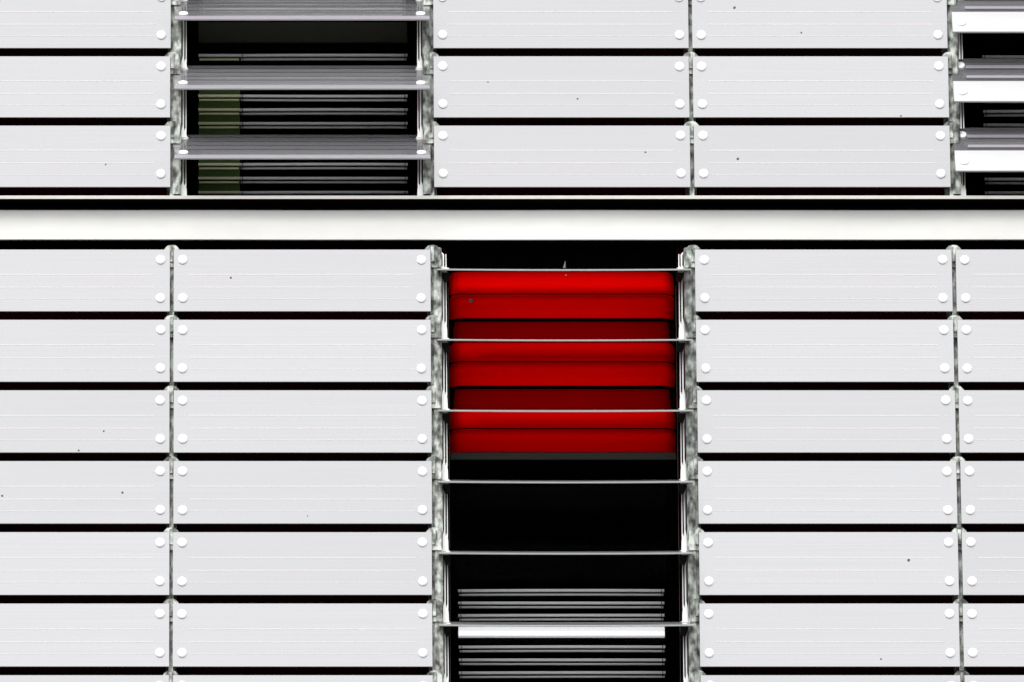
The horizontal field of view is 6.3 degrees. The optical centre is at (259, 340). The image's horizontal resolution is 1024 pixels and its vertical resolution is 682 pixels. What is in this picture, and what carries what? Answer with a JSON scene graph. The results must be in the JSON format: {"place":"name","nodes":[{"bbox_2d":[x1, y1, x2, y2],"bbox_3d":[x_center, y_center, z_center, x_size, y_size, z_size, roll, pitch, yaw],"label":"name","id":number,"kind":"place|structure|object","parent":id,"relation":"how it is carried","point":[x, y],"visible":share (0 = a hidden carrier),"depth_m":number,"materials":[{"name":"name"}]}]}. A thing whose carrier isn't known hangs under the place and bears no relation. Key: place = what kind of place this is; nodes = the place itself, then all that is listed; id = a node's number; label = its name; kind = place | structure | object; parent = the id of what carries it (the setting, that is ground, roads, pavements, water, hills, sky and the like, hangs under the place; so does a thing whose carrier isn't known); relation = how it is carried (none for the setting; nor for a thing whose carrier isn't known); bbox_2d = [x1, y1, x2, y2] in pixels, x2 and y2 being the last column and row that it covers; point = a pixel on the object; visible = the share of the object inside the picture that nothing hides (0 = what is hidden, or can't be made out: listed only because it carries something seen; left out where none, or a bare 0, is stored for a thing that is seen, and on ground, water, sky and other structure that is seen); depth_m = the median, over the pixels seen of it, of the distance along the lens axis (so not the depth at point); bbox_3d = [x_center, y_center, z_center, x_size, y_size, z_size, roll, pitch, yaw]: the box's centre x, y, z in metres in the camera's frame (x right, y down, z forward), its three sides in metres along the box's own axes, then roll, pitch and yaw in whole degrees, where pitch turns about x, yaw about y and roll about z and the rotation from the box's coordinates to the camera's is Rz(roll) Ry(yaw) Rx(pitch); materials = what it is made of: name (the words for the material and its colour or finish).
{"place":"outdoors","nodes":[
{"label":"outdoors","id":0,"kind":"place"},
{"bbox_2d":[195,21,1023,681],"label":"dark room interior","id":1,"kind":"object","parent":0,"point":[561,515],"visible":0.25,"depth_m":40.67,"materials":[{"name":"black"}]},
{"bbox_2d":[982,33,1023,195],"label":"venetian blind","id":2,"kind":"object","parent":1,"relation":"attached to","point":[1006,113],"visible":0.22,"depth_m":39.62,"materials":[{"name":"grey metal"}]},
{"bbox_3d":[4.029,0.799,38.778,0.066,2.455,0.164,0,-15,0],"label":"rail","id":3,"kind":"object","parent":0,"visible":0},
{"bbox_2d":[955,250,1023,681],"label":"louvre bank","id":4,"kind":"structure","parent":3,"relation":"attached to","point":[991,421],"depth_m":38.78,"materials":[{"name":"white metal"}]},
{"bbox_3d":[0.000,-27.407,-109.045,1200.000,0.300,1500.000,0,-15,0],"label":"ground","id":5,"kind":"structure","parent":0,"visible":0},
{"bbox_2d":[0,21,1023,681],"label":"facade wall","id":6,"kind":"structure","parent":5,"relation":"on","point":[510,191],"depth_m":39.03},
{"bbox_2d":[163,245,179,681],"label":"mounting rail","id":7,"kind":"object","parent":6,"relation":"attached to","point":[171,527],"visible":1,"depth_m":38.78,"materials":[{"name":"metal"}]},
{"bbox_2d":[0,250,169,681],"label":"louvre bank","id":8,"kind":"structure","parent":7,"relation":"attached to","point":[84,563],"depth_m":38.76,"materials":[{"name":"white metal"}]},
{"bbox_2d":[173,250,432,681],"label":"louvre bank","id":9,"kind":"structure","parent":7,"relation":"attached to","point":[302,563],"depth_m":38.76,"materials":[{"name":"white metal"}]},
{"bbox_2d":[165,0,186,195],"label":"mounting rail","id":10,"kind":"object","parent":6,"relation":"attached to","point":[176,188],"visible":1,"depth_m":39.20,"materials":[{"name":"metal"}]},
{"bbox_2d":[0,0,170,186],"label":"louvre bank","id":11,"kind":"structure","parent":10,"relation":"attached to","point":[84,87],"depth_m":39.19,"materials":[{"name":"white metal"}]},
{"bbox_2d":[174,0,430,159],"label":"louvre bank","id":12,"kind":"structure","parent":10,"relation":"attached to","point":[301,147],"depth_m":39.18,"materials":[{"name":"grey metal"}]},
{"bbox_2d":[187,21,415,195],"bbox_3d":[0.179,-1.719,39.659,0.972,2.450,0.228,0,-15,0],"label":"window","id":13,"kind":"structure","parent":6,"relation":"attached to","point":[411,105],"depth_m":39.51,"materials":[{"name":"black glass"}]},
{"bbox_2d":[198,22,407,195],"bbox_3d":[0.185,-0.939,39.603,0.897,0.902,0.068,0,-15,0],"label":"venetian blind","id":14,"kind":"object","parent":13,"relation":"attached to","point":[219,111],"visible":0.61,"depth_m":39.63,"materials":[{"name":"grey metal"}]},
{"bbox_2d":[417,0,438,195],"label":"mounting rail","id":15,"kind":"object","parent":6,"relation":"attached to","point":[427,187],"visible":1,"depth_m":39.20,"materials":[{"name":"metal"}]},
{"bbox_2d":[425,245,450,681],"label":"mounting rail","id":16,"kind":"object","parent":6,"relation":"attached to","point":[440,613],"visible":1,"depth_m":38.79,"materials":[{"name":"metal"}]},
{"bbox_2d":[437,261,694,626],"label":"louvre bank","id":17,"kind":"structure","parent":16,"relation":"attached to","point":[567,624],"depth_m":38.67,"materials":[{"name":"grey metal"}]},
{"bbox_2d":[0,196,1023,247],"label":"storey ledge","id":18,"kind":"object","parent":6,"relation":"attached to","point":[509,221],"visible":1,"depth_m":39.10,"materials":[{"name":"white paint"}]},
{"bbox_2d":[447,248,680,681],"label":"window","id":19,"kind":"structure","parent":6,"relation":"attached to","point":[675,574],"depth_m":39.00,"materials":[{"name":"black glass"}]},
{"bbox_2d":[458,586,664,638],"bbox_3d":[1.274,1.141,39.062,0.871,0.237,0.032,0,-15,0],"label":"venetian blind","id":20,"kind":"object","parent":19,"relation":"attached to","point":[480,632],"visible":0.98,"depth_m":39.06,"materials":[{"name":"white metal"}]},
{"bbox_2d":[459,640,665,679],"bbox_3d":[1.276,1.616,38.941,0.872,0.728,0.019,0,-15,0],"label":"venetian blind","id":21,"kind":"object","parent":19,"relation":"attached to","point":[567,661],"visible":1,"depth_m":39.01,"materials":[{"name":"grey metal"}]},
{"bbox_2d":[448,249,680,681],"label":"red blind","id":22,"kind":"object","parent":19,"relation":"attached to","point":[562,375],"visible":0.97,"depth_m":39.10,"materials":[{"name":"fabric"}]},
{"bbox_2d":[676,245,705,681],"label":"mounting rail","id":23,"kind":"object","parent":6,"relation":"attached to","point":[687,349],"visible":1,"depth_m":38.80,"materials":[{"name":"metal"}]},
{"bbox_2d":[695,250,959,681],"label":"louvre bank","id":24,"kind":"structure","parent":23,"relation":"attached to","point":[827,563],"depth_m":38.76,"materials":[{"name":"white metal"}]},
{"bbox_2d":[683,0,698,195],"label":"mounting rail","id":25,"kind":"object","parent":6,"relation":"attached to","point":[690,121],"visible":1,"depth_m":39.21,"materials":[{"name":"metal"}]},
{"bbox_2d":[433,0,689,186],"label":"louvre bank","id":26,"kind":"structure","parent":25,"relation":"attached to","point":[561,87],"depth_m":39.18,"materials":[{"name":"white metal"}]},
{"bbox_2d":[941,0,965,195],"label":"mounting rail","id":27,"kind":"object","parent":6,"relation":"attached to","point":[953,121],"visible":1,"depth_m":39.20,"materials":[{"name":"metal"}]},
{"bbox_2d":[692,0,950,186],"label":"louvre bank","id":28,"kind":"structure","parent":27,"relation":"attached to","point":[821,87],"depth_m":39.18,"materials":[{"name":"white metal"}]},
{"bbox_2d":[951,0,1023,171],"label":"louvre bank","id":29,"kind":"structure","parent":27,"relation":"attached to","point":[987,80],"depth_m":39.18,"materials":[{"name":"white metal"}]},
{"bbox_2d":[946,245,969,681],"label":"mounting rail","id":30,"kind":"object","parent":6,"relation":"attached to","point":[960,600],"visible":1,"depth_m":38.78,"materials":[{"name":"metal"}]},
{"bbox_2d":[962,33,967,195],"bbox_3d":[3.479,-1.719,39.659,0.972,2.450,0.228,0,-15,0],"label":"window","id":31,"kind":"structure","parent":6,"relation":"attached to","point":[965,114],"depth_m":39.51,"materials":[{"name":"black glass"}]}
]}

